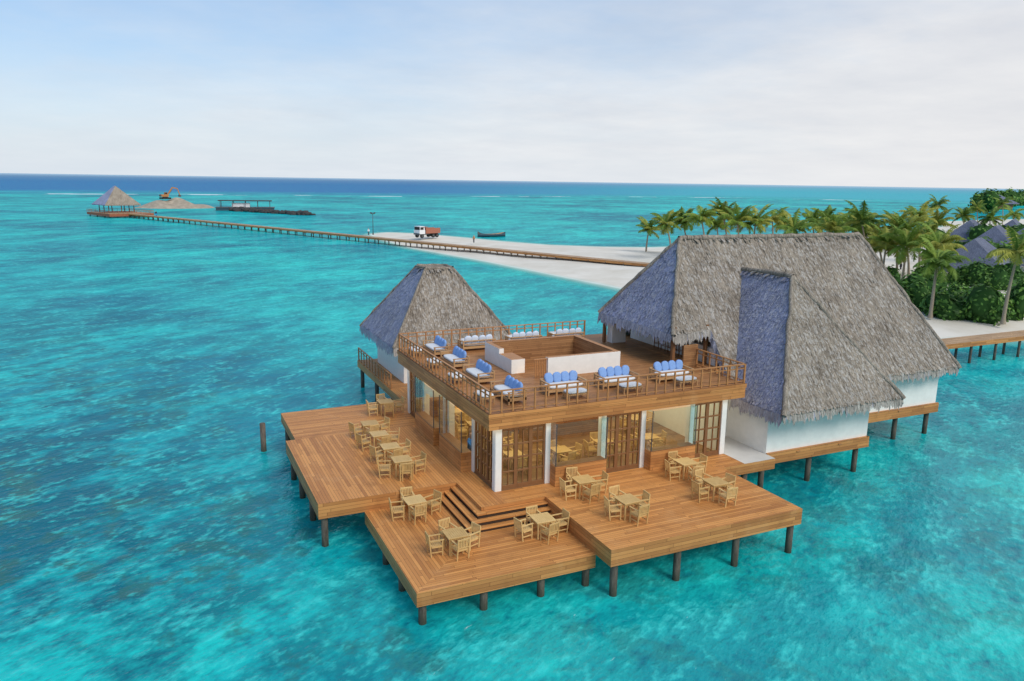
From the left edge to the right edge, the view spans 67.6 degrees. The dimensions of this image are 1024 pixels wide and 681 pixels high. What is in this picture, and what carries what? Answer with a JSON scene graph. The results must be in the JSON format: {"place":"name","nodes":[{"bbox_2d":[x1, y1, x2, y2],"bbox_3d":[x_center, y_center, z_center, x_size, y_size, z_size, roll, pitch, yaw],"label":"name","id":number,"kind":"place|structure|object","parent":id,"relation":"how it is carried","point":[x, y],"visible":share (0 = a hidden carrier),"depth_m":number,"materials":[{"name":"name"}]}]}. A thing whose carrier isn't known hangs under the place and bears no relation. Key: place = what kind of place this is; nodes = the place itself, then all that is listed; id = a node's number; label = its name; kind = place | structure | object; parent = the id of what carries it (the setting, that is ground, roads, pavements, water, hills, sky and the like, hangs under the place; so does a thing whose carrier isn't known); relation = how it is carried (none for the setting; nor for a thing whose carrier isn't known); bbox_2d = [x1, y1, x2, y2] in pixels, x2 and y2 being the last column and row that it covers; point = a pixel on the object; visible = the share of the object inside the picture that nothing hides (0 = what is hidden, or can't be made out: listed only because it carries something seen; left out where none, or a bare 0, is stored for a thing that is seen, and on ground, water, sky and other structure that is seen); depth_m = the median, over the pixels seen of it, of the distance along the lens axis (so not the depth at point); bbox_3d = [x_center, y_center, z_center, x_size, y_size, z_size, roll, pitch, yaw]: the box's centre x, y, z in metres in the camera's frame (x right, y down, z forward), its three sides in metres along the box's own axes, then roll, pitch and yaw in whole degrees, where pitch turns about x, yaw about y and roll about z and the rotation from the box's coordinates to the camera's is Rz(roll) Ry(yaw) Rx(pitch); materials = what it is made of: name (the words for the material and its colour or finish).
{"place":"outdoors","nodes":[
{"label":"outdoors","id":0,"kind":"place"},
{"bbox_2d":[0,173,1023,680],"bbox_3d":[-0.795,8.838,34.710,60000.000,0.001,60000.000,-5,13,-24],"label":"sea water","id":1,"kind":"structure","parent":0,"point":[156,523],"depth_m":39.89,"materials":[{"name":"liquid"}]},
{"bbox_2d":[134,197,213,208],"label":"spoil mound","id":2,"kind":"object","parent":1,"relation":"in","point":[176,203],"visible":0.87,"depth_m":373.33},
{"bbox_2d":[215,200,274,210],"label":"work barge","id":3,"kind":"object","parent":1,"relation":"on","point":[244,205],"visible":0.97,"depth_m":358.99,"materials":[{"name":"blue"}]},
{"bbox_2d":[229,207,315,214],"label":"breakwater rocks","id":4,"kind":"object","parent":1,"relation":"in","point":[268,210],"visible":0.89,"depth_m":336.93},
{"bbox_2d":[86,205,648,266],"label":"jetty walkway","id":5,"kind":"structure","parent":1,"relation":"in","point":[112,213],"depth_m":191.42,"materials":[{"name":"brown wood"}]},
{"bbox_2d":[92,186,140,205],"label":"thatched roof","id":6,"kind":"structure","parent":5,"relation":"on","point":[114,196],"depth_m":290.39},
{"bbox_2d":[260,422,793,624],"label":"deck piles","id":7,"kind":"object","parent":1,"relation":"in","point":[422,618],"visible":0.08,"depth_m":31.81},
{"bbox_2d":[281,399,801,607],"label":"deck platforms","id":8,"kind":"object","parent":7,"relation":"on","point":[336,470],"visible":0.78,"depth_m":32.93,"materials":[{"name":"brown"}]},
{"bbox_2d":[355,433,370,450],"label":"chair","id":9,"kind":"object","parent":8,"relation":"on","point":[361,441],"visible":0.96,"depth_m":39.19,"materials":[{"name":"brown wood"}]},
{"bbox_2d":[369,445,383,464],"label":"chair","id":10,"kind":"object","parent":8,"relation":"on","point":[374,452],"visible":0.98,"depth_m":37.42,"materials":[{"name":"brown wood"}]},
{"bbox_2d":[369,430,388,446],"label":"table","id":11,"kind":"object","parent":8,"relation":"on","point":[378,434],"visible":0.89,"depth_m":39.49,"materials":[{"name":"brown wood"}]},
{"bbox_2d":[377,457,390,478],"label":"chair","id":12,"kind":"object","parent":8,"relation":"on","point":[384,467],"visible":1,"depth_m":35.61,"materials":[{"name":"brown wood"}]},
{"bbox_2d":[379,442,400,463],"bbox_3d":[-6.032,5.562,37.892,0.868,0.750,0.860,-4,13,-22],"label":"table","id":13,"kind":"object","parent":8,"relation":"on","point":[389,446],"visible":0.89,"depth_m":37.70,"materials":[{"name":"brown wood"}]},
{"bbox_2d":[389,498,404,521],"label":"chair","id":14,"kind":"object","parent":8,"relation":"on","point":[398,509],"visible":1,"depth_m":32.79,"materials":[{"name":"brown wood"}]},
{"bbox_2d":[391,455,412,476],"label":"table","id":15,"kind":"object","parent":8,"relation":"on","point":[400,459],"visible":0.92,"depth_m":35.98,"materials":[{"name":"brown wood"}]},
{"bbox_2d":[402,494,426,519],"bbox_3d":[-4.244,7.264,33.301,0.868,0.750,0.860,-5,13,-26],"label":"table","id":16,"kind":"object","parent":8,"relation":"on","point":[414,500],"visible":0.93,"depth_m":33.13,"materials":[{"name":"brown wood"}]},
{"bbox_2d":[410,503,426,524],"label":"chair","id":17,"kind":"object","parent":8,"relation":"on","point":[415,512],"visible":1,"depth_m":32.49,"materials":[{"name":"brown wood"}]},
{"bbox_2d":[410,451,426,473],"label":"chair","id":18,"kind":"object","parent":8,"relation":"on","point":[419,462],"visible":0.95,"depth_m":36.40,"materials":[{"name":"brown wood"}]},
{"bbox_2d":[424,489,441,514],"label":"chair","id":19,"kind":"object","parent":8,"relation":"on","point":[432,503],"visible":0.86,"depth_m":33.65,"materials":[{"name":"brown wood"}]},
{"bbox_2d":[425,531,443,557],"bbox_3d":[-3.028,7.920,29.900,0.634,0.899,0.565,-4,13,-22],"label":"chair","id":20,"kind":"object","parent":8,"relation":"on","point":[437,543],"visible":1,"depth_m":29.77,"materials":[{"name":"brown wood"}]},
{"bbox_2d":[438,517,456,545],"bbox_3d":[-2.584,7.715,30.914,0.565,0.899,0.634,-8,15,-37],"label":"chair","id":21,"kind":"object","parent":8,"relation":"on","point":[442,526],"visible":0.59,"depth_m":30.99,"materials":[{"name":"brown wood"}]},
{"bbox_2d":[441,527,468,555],"bbox_3d":[-2.238,7.938,30.226,0.868,0.750,0.860,-4,13,-24],"label":"table","id":22,"kind":"object","parent":8,"relation":"on","point":[457,533],"visible":0.95,"depth_m":30.09,"materials":[{"name":"brown wood"}]},
{"bbox_2d":[450,537,469,560],"bbox_3d":[-2.000,7.988,29.651,0.565,0.899,0.634,-6,14,-32],"label":"chair","id":23,"kind":"object","parent":8,"relation":"on","point":[458,546],"visible":1,"depth_m":29.46,"materials":[{"name":"brown wood"}]},
{"bbox_2d":[464,522,480,550],"bbox_3d":[-1.649,7.809,30.531,0.634,0.899,0.565,-11,17,-44],"label":"chair","id":24,"kind":"object","parent":8,"relation":"on","point":[473,536],"visible":0.77,"depth_m":30.53,"materials":[{"name":"brown wood"}]},
{"bbox_2d":[513,517,533,541],"bbox_3d":[0.464,7.673,31.344,0.634,0.899,0.565,-8,14,-35],"label":"chair","id":25,"kind":"object","parent":8,"relation":"on","point":[519,526],"visible":1,"depth_m":31.23,"materials":[{"name":"brown wood"}]},
{"bbox_2d":[529,512,555,539],"bbox_3d":[1.253,7.683,31.709,0.868,0.750,0.860,-4,13,-23],"label":"table","id":26,"kind":"object","parent":8,"relation":"on","point":[545,518],"visible":0.97,"depth_m":31.55,"materials":[{"name":"brown wood"}]},
{"bbox_2d":[540,521,559,544],"bbox_3d":[1.529,7.739,31.105,0.565,0.899,0.634,-8,15,-37],"label":"chair","id":27,"kind":"object","parent":8,"relation":"on","point":[550,530],"visible":1,"depth_m":30.95,"materials":[{"name":"brown wood"}]},
{"bbox_2d":[551,508,569,532],"bbox_3d":[2.002,7.564,31.983,0.634,0.899,0.565,-5,13,-27],"label":"chair","id":28,"kind":"object","parent":8,"relation":"on","point":[565,512],"visible":0.78,"depth_m":31.93,"materials":[{"name":"brown wood"}]},
{"bbox_2d":[407,370,727,491],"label":"ground floor facade","id":29,"kind":"structure","parent":8,"relation":"on","point":[693,430],"depth_m":37.81,"materials":[{"name":"brown"}]},
{"bbox_2d":[550,445,571,461],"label":"table","id":30,"kind":"object","parent":29,"relation":"on","point":[563,449],"visible":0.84,"depth_m":37.66,"materials":[{"name":"brown wood"}]},
{"bbox_2d":[397,320,746,430],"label":"roof terrace","id":31,"kind":"structure","parent":29,"relation":"on","point":[528,363],"depth_m":38.88,"materials":[{"name":"brown"}]},
{"bbox_2d":[408,335,449,357],"bbox_3d":[-4.910,0.332,44.224,1.990,0.932,2.120,-5,13,-24],"label":"sofa","id":32,"kind":"object","parent":31,"relation":"on","point":[437,346],"visible":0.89,"depth_m":44.04,"materials":[{"name":"fabric"}]},
{"bbox_2d":[427,346,469,369],"bbox_3d":[-3.609,0.927,41.474,1.990,0.932,2.120,-5,13,-24],"label":"sofa","id":33,"kind":"object","parent":31,"relation":"on","point":[456,357],"visible":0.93,"depth_m":41.24,"materials":[{"name":"fabric"}]},
{"bbox_2d":[448,359,494,385],"bbox_3d":[-2.182,1.580,38.457,1.990,0.932,2.120,-5,13,-24],"label":"sofa","id":34,"kind":"object","parent":31,"relation":"on","point":[481,372],"visible":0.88,"depth_m":38.22,"materials":[{"name":"fabric"}]},
{"bbox_2d":[457,334,495,349],"bbox_3d":[-2.328,-0.039,46.193,2.120,0.933,1.990,-5,13,-24],"label":"sofa","id":35,"kind":"object","parent":31,"relation":"on","point":[472,342],"visible":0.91,"depth_m":45.30,"materials":[{"name":"fabric"}]},
{"bbox_2d":[473,375,526,404],"bbox_3d":[-0.671,2.271,35.264,1.990,0.932,2.120,-5,13,-24],"label":"sofa","id":36,"kind":"object","parent":31,"relation":"on","point":[510,382],"visible":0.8,"depth_m":35.10,"materials":[{"name":"fabric"}]},
{"bbox_2d":[505,331,541,339],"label":"sofa","id":37,"kind":"object","parent":31,"relation":"on","point":[523,335],"visible":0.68,"depth_m":46.63,"materials":[{"name":"fabric"}]},
{"bbox_2d":[540,370,588,400],"bbox_3d":[2.695,2.112,36.275,2.120,0.932,1.990,-5,13,-24],"label":"sofa","id":38,"kind":"object","parent":31,"relation":"on","point":[562,377],"visible":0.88,"depth_m":36.66,"materials":[{"name":"fabric"}]},
{"bbox_2d":[548,327,584,336],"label":"sofa","id":39,"kind":"object","parent":31,"relation":"on","point":[571,331],"visible":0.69,"depth_m":47.91,"materials":[{"name":"fabric"}]},
{"bbox_2d":[593,365,642,393],"bbox_3d":[5.418,1.896,37.516,2.120,0.932,1.990,-5,13,-24],"label":"sofa","id":40,"kind":"object","parent":31,"relation":"on","point":[611,372],"visible":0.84,"depth_m":37.89,"materials":[{"name":"fabric"}]},
{"bbox_2d":[649,360,697,387],"bbox_3d":[8.413,1.658,38.881,2.120,0.932,1.990,-5,13,-24],"label":"sofa","id":41,"kind":"object","parent":31,"relation":"on","point":[669,366],"visible":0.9,"depth_m":39.25,"materials":[{"name":"fabric"}]},
{"bbox_2d":[559,477,576,500],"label":"chair","id":42,"kind":"object","parent":8,"relation":"on","point":[565,488],"visible":1,"depth_m":33.53,"materials":[{"name":"brown wood"}]},
{"bbox_2d":[571,474,596,498],"bbox_3d":[3.175,6.508,34.055,0.868,0.750,0.860,-4,13,-21],"label":"table","id":43,"kind":"object","parent":8,"relation":"on","point":[586,479],"visible":0.94,"depth_m":33.90,"materials":[{"name":"brown wood"}]},
{"bbox_2d":[582,483,600,503],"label":"chair","id":44,"kind":"object","parent":8,"relation":"on","point":[592,491],"visible":1,"depth_m":33.19,"materials":[{"name":"brown wood"}]},
{"bbox_2d":[591,470,608,494],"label":"chair","id":45,"kind":"object","parent":8,"relation":"on","point":[604,475],"visible":0.72,"depth_m":34.27,"materials":[{"name":"brown wood"}]},
{"bbox_2d":[604,496,622,520],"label":"chair","id":46,"kind":"object","parent":8,"relation":"on","point":[615,508],"visible":1,"depth_m":31.58,"materials":[{"name":"brown wood"}]},
{"bbox_2d":[613,493,641,520],"bbox_3d":[4.811,6.964,31.996,0.868,0.750,0.860,-5,13,-27],"label":"table","id":47,"kind":"object","parent":8,"relation":"on","point":[628,500],"visible":0.95,"depth_m":31.82,"materials":[{"name":"brown wood"}]},
{"bbox_2d":[629,504,649,526],"bbox_3d":[5.199,7.046,31.275,0.565,0.899,0.634,-6,14,-31],"label":"chair","id":48,"kind":"object","parent":8,"relation":"on","point":[639,513],"visible":1,"depth_m":31.10,"materials":[{"name":"brown wood"}]},
{"bbox_2d":[631,490,650,510],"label":"chair","id":49,"kind":"object","parent":8,"relation":"on","point":[646,497],"visible":0.63,"depth_m":32.28,"materials":[{"name":"brown wood"}]},
{"bbox_2d":[664,459,680,480],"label":"chair","id":50,"kind":"object","parent":8,"relation":"on","point":[670,470],"visible":1,"depth_m":35.89,"materials":[{"name":"brown wood"}]},
{"bbox_2d":[673,457,698,479],"bbox_3d":[8.237,6.094,36.416,0.868,0.750,0.860,-5,13,-25],"label":"table","id":51,"kind":"object","parent":8,"relation":"on","point":[685,462],"visible":0.98,"depth_m":36.21,"materials":[{"name":"brown wood"}]},
{"bbox_2d":[691,480,709,502],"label":"chair","id":52,"kind":"object","parent":8,"relation":"on","point":[699,490],"visible":1,"depth_m":33.53,"materials":[{"name":"brown wood"}]},
{"bbox_2d":[694,468,711,490],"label":"chair","id":53,"kind":"object","parent":8,"relation":"on","point":[699,473],"visible":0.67,"depth_m":34.88,"materials":[{"name":"brown wood"}]},
{"bbox_2d":[702,477,729,500],"bbox_3d":[9.034,6.605,34.029,0.868,0.750,0.860,-4,13,-22],"label":"table","id":54,"kind":"object","parent":8,"relation":"on","point":[714,482],"visible":0.96,"depth_m":33.82,"materials":[{"name":"brown wood"}]},
{"bbox_2d":[717,473,735,493],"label":"chair","id":55,"kind":"object","parent":8,"relation":"on","point":[733,481],"visible":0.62,"depth_m":34.35,"materials":[{"name":"brown wood"}]},
{"bbox_2d":[718,487,737,507],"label":"chair","id":56,"kind":"object","parent":8,"relation":"on","point":[729,494],"visible":1,"depth_m":33.01,"materials":[{"name":"brown wood"}]},
{"bbox_2d":[360,341,1020,487],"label":"support posts","id":57,"kind":"object","parent":1,"relation":"in","point":[853,459],"visible":0.06,"depth_m":48.71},
{"bbox_2d":[357,320,1023,473],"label":"building walls","id":58,"kind":"structure","parent":57,"relation":"on","point":[753,444],"depth_m":42.11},
{"bbox_2d":[359,264,504,356],"bbox_3d":[-5.629,-2.579,55.653,9.020,5.675,9.020,-5,13,-24],"label":"thatch","id":59,"kind":"object","parent":58,"relation":"on","point":[381,343],"visible":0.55,"depth_m":53.58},
{"bbox_2d":[362,267,507,347],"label":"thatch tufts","id":60,"kind":"object","parent":59,"relation":"on","point":[462,311],"visible":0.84,"depth_m":53.33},
{"bbox_2d":[359,232,961,417],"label":"thatch ridge rolls","id":61,"kind":"object","parent":58,"relation":"on","point":[679,240],"visible":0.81,"depth_m":45.57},
{"bbox_2d":[597,235,958,383],"bbox_3d":[16.333,-2.317,48.852,20.620,8.736,12.620,-5,13,-24],"label":"thatch","id":62,"kind":"object","parent":58,"relation":"on","point":[680,338],"visible":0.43,"depth_m":46.00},
{"bbox_2d":[603,235,957,378],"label":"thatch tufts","id":63,"kind":"object","parent":62,"relation":"on","point":[803,272],"visible":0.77,"depth_m":46.70,"materials":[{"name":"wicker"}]},
{"bbox_2d":[729,274,903,426],"bbox_3d":[15.428,-0.045,42.654,8.720,7.005,8.710,-5,13,-24],"label":"thatch","id":64,"kind":"object","parent":58,"relation":"on","point":[746,407],"visible":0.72,"depth_m":39.54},
{"bbox_2d":[736,271,901,415],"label":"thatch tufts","id":65,"kind":"object","parent":64,"relation":"on","point":[846,381],"visible":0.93,"depth_m":40.61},
{"bbox_2d":[0,0,1023,188],"label":"sky","id":66,"kind":"structure","parent":0,"point":[869,93],"materials":[{"name":"white"}]},
{"bbox_2d":[364,219,1023,341],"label":"sand beach","id":67,"kind":"structure","parent":0,"point":[617,277],"depth_m":150.87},
{"bbox_2d":[414,226,439,237],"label":"dump truck","id":68,"kind":"object","parent":67,"relation":"on","point":[421,231],"visible":1,"depth_m":196.76,"materials":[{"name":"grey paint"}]},
{"bbox_2d":[636,216,660,251],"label":"palm","id":69,"kind":"object","parent":67,"relation":"on","point":[649,228],"visible":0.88,"depth_m":162.79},
{"bbox_2d":[650,209,683,243],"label":"palm","id":70,"kind":"object","parent":67,"relation":"on","point":[664,222],"visible":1,"depth_m":145.05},
{"bbox_2d":[671,206,694,234],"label":"palm","id":71,"kind":"object","parent":67,"relation":"on","point":[683,226],"visible":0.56,"depth_m":154.41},
{"bbox_2d":[682,205,721,234],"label":"palm","id":72,"kind":"object","parent":67,"relation":"on","point":[703,216],"visible":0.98,"depth_m":145.95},
{"bbox_2d":[704,216,729,234],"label":"palm","id":73,"kind":"object","parent":67,"relation":"on","point":[719,225],"visible":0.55,"depth_m":162.37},
{"bbox_2d":[706,197,742,233],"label":"palm","id":74,"kind":"object","parent":67,"relation":"on","point":[722,208],"visible":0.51,"depth_m":148.78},
{"bbox_2d":[718,203,760,233],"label":"palm","id":75,"kind":"object","parent":67,"relation":"on","point":[738,219],"visible":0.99,"depth_m":139.28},
{"bbox_2d":[740,204,774,233],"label":"palm","id":76,"kind":"object","parent":67,"relation":"on","point":[759,225],"visible":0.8,"depth_m":140.24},
{"bbox_2d":[762,207,788,233],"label":"palm","id":77,"kind":"object","parent":67,"relation":"on","point":[775,218],"visible":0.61,"depth_m":154.90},
{"bbox_2d":[775,208,816,233],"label":"palm","id":78,"kind":"object","parent":67,"relation":"on","point":[793,226],"visible":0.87,"depth_m":130.45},
{"bbox_2d":[798,208,829,232],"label":"palm","id":79,"kind":"object","parent":67,"relation":"on","point":[811,214],"visible":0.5,"depth_m":137.58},
{"bbox_2d":[805,210,856,232],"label":"palm","id":80,"kind":"object","parent":67,"relation":"on","point":[831,225],"visible":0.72,"depth_m":124.48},
{"bbox_2d":[842,200,887,237],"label":"palm","id":81,"kind":"object","parent":67,"relation":"on","point":[867,218],"visible":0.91,"depth_m":129.51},
{"bbox_2d":[863,224,892,262],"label":"palm","id":82,"kind":"object","parent":67,"relation":"on","point":[872,243],"visible":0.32,"depth_m":126.07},
{"bbox_2d":[867,223,907,264],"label":"palm","id":83,"kind":"object","parent":67,"relation":"on","point":[886,244],"visible":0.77,"depth_m":119.27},
{"bbox_2d":[880,208,915,269],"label":"palm","id":84,"kind":"object","parent":67,"relation":"on","point":[903,216],"visible":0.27,"depth_m":129.05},
{"bbox_2d":[878,221,935,277],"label":"palm","id":85,"kind":"object","parent":67,"relation":"on","point":[908,240],"visible":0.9,"depth_m":114.22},
{"bbox_2d":[882,211,931,277],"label":"palm","id":86,"kind":"object","parent":67,"relation":"on","point":[910,223],"visible":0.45,"depth_m":121.69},
{"bbox_2d":[892,269,930,311],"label":"bush","id":87,"kind":"object","parent":67,"relation":"on","point":[914,286],"visible":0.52,"depth_m":95.19,"materials":[{"name":"green plant"}]},
{"bbox_2d":[897,198,939,266],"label":"palm","id":88,"kind":"object","parent":67,"relation":"on","point":[924,210],"visible":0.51,"depth_m":131.29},
{"bbox_2d":[924,274,949,293],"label":"bush","id":89,"kind":"object","parent":67,"relation":"on","point":[938,288],"visible":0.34,"depth_m":105.21,"materials":[{"name":"green plant"}]},
{"bbox_2d":[909,221,967,275],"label":"palm","id":90,"kind":"object","parent":67,"relation":"on","point":[941,243],"visible":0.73,"depth_m":110.10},
{"bbox_2d":[921,207,957,231],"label":"palm","id":91,"kind":"object","parent":67,"relation":"on","point":[939,219],"visible":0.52,"depth_m":144.79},
{"bbox_2d":[928,194,950,228],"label":"palm","id":92,"kind":"object","parent":67,"relation":"on","point":[939,203],"visible":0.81,"depth_m":259.26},
{"bbox_2d":[910,236,971,317],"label":"palm","id":93,"kind":"object","parent":67,"relation":"on","point":[939,259],"visible":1,"depth_m":88.65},
{"bbox_2d":[919,289,972,320],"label":"bush","id":94,"kind":"object","parent":67,"relation":"on","point":[947,307],"visible":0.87,"depth_m":90.16,"materials":[{"name":"green plant"}]},
{"bbox_2d":[942,281,970,296],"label":"bush","id":95,"kind":"object","parent":67,"relation":"on","point":[956,287],"visible":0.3,"depth_m":99.94,"materials":[{"name":"green plant"}]},
{"bbox_2d":[946,263,968,285],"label":"bush","id":96,"kind":"object","parent":67,"relation":"on","point":[960,280],"visible":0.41,"depth_m":115.25,"materials":[{"name":"green plant"}]},
{"bbox_2d":[951,207,975,223],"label":"palm","id":97,"kind":"object","parent":67,"relation":"on","point":[965,215],"visible":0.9,"depth_m":220.89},
{"bbox_2d":[939,195,1023,287],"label":"island villas","id":98,"kind":"object","parent":67,"relation":"on","point":[978,247],"visible":0.31,"depth_m":136.20,"materials":[{"name":"grey"}]},
{"bbox_2d":[970,188,1000,211],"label":"tree","id":99,"kind":"object","parent":67,"relation":"on","point":[988,196],"visible":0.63,"depth_m":512.36,"materials":[{"name":"green plant"}]},
{"bbox_2d":[958,257,1015,290],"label":"bush","id":100,"kind":"object","parent":67,"relation":"on","point":[978,272],"visible":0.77,"depth_m":110.92,"materials":[{"name":"green plant"}]},
{"bbox_2d":[961,282,1015,325],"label":"bush","id":101,"kind":"object","parent":67,"relation":"on","point":[984,303],"visible":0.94,"depth_m":88.14,"materials":[{"name":"green plant"}]},
{"bbox_2d":[978,205,1005,225],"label":"palm","id":102,"kind":"object","parent":67,"relation":"on","point":[990,217],"visible":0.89,"depth_m":200.93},
{"bbox_2d":[966,222,1023,239],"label":"shrub","id":103,"kind":"object","parent":67,"relation":"on","point":[974,232],"visible":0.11,"depth_m":192.71,"materials":[{"name":"green plant"}]},
{"bbox_2d":[992,196,1015,224],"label":"palm","id":104,"kind":"object","parent":67,"relation":"on","point":[1001,202],"visible":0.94,"depth_m":274.50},
{"bbox_2d":[985,225,1023,323],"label":"palm","id":105,"kind":"object","parent":67,"relation":"on","point":[1017,243],"visible":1,"depth_m":84.45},
{"bbox_2d":[994,261,1023,283],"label":"bush","id":106,"kind":"object","parent":67,"relation":"on","point":[1019,272],"visible":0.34,"depth_m":113.01,"materials":[{"name":"green plant"}]},
{"bbox_2d":[1003,204,1023,220],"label":"palm","id":107,"kind":"object","parent":67,"relation":"on","point":[1015,214],"visible":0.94,"depth_m":231.90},
{"bbox_2d":[1004,277,1023,320],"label":"bush","id":108,"kind":"object","parent":67,"relation":"on","point":[1017,293],"visible":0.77,"depth_m":89.97,"materials":[{"name":"green plant"}]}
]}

